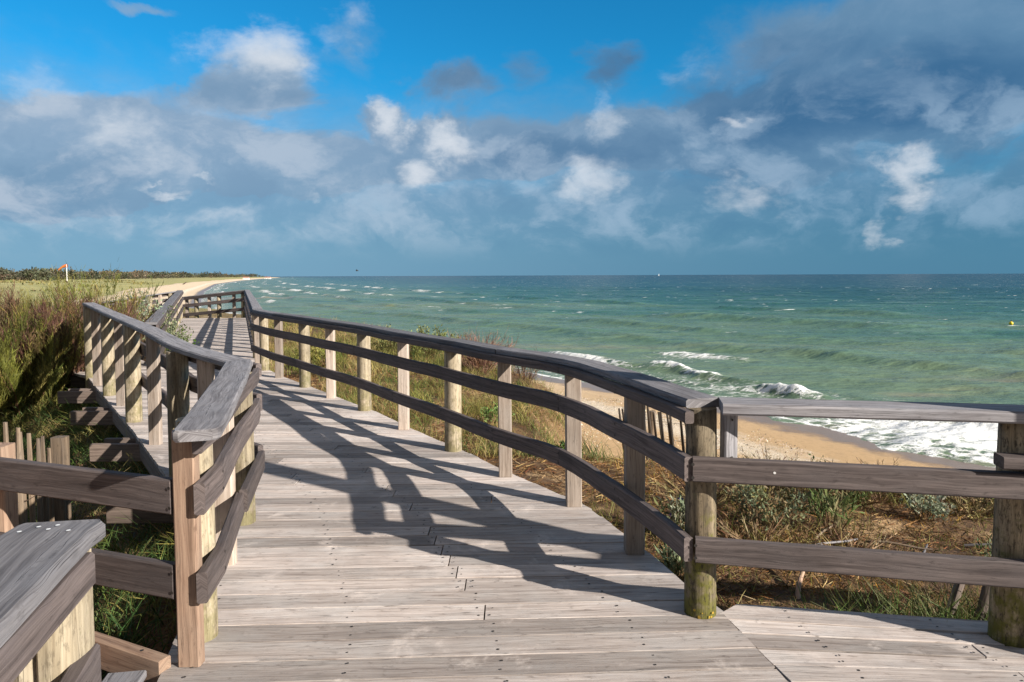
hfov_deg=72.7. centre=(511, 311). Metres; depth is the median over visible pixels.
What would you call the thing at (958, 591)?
leaning stake
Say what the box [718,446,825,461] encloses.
bare shrub
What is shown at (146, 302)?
leafy shrub
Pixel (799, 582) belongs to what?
broken stick
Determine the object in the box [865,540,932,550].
fallen branch
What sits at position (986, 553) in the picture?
leafy shrub
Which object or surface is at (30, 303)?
broom shrub
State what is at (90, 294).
broom shrub
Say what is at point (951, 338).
sea
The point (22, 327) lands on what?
broom shrub
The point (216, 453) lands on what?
railing
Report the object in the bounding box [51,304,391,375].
marram grass
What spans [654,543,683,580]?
leafy shrub
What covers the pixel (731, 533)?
bare shrub
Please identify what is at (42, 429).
dune grass
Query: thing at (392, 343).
leafy shrub
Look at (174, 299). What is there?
railing
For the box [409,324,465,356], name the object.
leafy shrub
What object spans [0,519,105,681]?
railing
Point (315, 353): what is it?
leafy shrub
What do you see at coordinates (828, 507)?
leafy shrub
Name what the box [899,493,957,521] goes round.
leafy shrub
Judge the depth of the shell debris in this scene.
26.77 m
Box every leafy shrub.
[114,283,186,360]
[144,309,198,353]
[291,346,324,362]
[310,349,340,367]
[370,324,411,352]
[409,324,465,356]
[479,402,514,423]
[551,439,583,451]
[653,492,717,529]
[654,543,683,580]
[724,484,811,532]
[735,457,801,498]
[795,488,863,533]
[808,453,872,509]
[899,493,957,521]
[976,532,991,556]
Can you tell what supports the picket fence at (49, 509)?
on the ground at (822, 443)
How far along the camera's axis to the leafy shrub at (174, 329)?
14.12 m
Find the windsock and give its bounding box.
[58,264,67,276]
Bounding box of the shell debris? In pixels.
[552,391,866,463]
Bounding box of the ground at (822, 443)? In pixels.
[0,277,995,679]
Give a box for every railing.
[0,442,175,598]
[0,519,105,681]
[82,302,264,666]
[103,290,183,352]
[104,290,245,319]
[244,290,1023,647]
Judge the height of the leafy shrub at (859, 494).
0.406 m
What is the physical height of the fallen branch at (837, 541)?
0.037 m
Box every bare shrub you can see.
[447,329,519,374]
[510,347,542,383]
[646,463,751,511]
[716,499,831,544]
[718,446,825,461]
[777,514,921,550]
[811,459,912,503]
[848,457,912,500]
[916,494,993,522]
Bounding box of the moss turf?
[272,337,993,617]
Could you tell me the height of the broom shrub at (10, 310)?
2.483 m
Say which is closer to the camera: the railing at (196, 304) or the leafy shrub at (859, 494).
the leafy shrub at (859, 494)
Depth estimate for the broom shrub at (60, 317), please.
11.28 m
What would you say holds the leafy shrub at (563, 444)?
on the ground at (822, 443)
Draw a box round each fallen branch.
[817,538,857,544]
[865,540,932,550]
[964,543,991,546]
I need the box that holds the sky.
[0,0,1023,276]
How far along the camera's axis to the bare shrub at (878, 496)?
6.08 m
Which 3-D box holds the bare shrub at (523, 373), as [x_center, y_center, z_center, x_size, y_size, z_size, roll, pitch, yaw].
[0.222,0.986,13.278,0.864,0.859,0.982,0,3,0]
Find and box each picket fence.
[3,422,71,524]
[618,406,685,462]
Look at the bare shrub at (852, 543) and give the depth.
4.95 m
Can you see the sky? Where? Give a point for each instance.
(267, 138)
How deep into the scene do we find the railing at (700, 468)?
3.15 m
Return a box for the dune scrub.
[0,279,163,291]
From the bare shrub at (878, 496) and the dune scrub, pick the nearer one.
the bare shrub at (878, 496)
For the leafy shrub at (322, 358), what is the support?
on the ground at (822, 443)
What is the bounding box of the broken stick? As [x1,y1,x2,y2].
[795,571,804,598]
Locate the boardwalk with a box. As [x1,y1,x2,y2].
[57,318,1023,681]
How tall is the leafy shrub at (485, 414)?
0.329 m
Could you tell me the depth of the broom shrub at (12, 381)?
10.71 m
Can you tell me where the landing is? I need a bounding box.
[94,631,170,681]
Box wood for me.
[0,267,264,280]
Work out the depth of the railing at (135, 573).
2.88 m
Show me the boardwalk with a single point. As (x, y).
(363, 538)
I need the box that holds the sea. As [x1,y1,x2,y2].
[199,274,1023,467]
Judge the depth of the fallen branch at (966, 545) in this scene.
5.07 m
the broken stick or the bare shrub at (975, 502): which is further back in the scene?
the bare shrub at (975, 502)
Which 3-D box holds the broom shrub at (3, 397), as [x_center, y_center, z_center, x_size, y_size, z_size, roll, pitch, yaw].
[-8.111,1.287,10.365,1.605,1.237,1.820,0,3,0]
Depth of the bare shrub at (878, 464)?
7.16 m
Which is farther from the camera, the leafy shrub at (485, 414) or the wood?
the wood
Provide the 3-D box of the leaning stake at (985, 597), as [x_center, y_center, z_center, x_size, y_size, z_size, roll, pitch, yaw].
[2.432,1.595,3.613,0.244,0.517,0.068,-2,4,-36]
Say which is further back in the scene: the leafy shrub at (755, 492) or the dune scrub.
the dune scrub
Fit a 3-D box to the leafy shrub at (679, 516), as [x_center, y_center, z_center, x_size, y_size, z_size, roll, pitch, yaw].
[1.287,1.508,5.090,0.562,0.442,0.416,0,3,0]
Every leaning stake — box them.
[943,584,964,617]
[974,586,989,620]
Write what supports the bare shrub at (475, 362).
on the ground at (822, 443)
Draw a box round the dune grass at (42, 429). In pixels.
[0,331,988,680]
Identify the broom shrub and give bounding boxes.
[0,278,66,338]
[0,280,111,409]
[0,280,141,341]
[0,282,75,319]
[0,286,155,392]
[0,328,81,423]
[0,380,36,413]
[29,261,162,326]
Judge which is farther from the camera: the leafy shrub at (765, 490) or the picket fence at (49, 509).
the leafy shrub at (765, 490)
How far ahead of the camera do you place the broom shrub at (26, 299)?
14.91 m
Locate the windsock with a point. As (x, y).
(64, 266)
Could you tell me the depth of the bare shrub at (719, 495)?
5.97 m

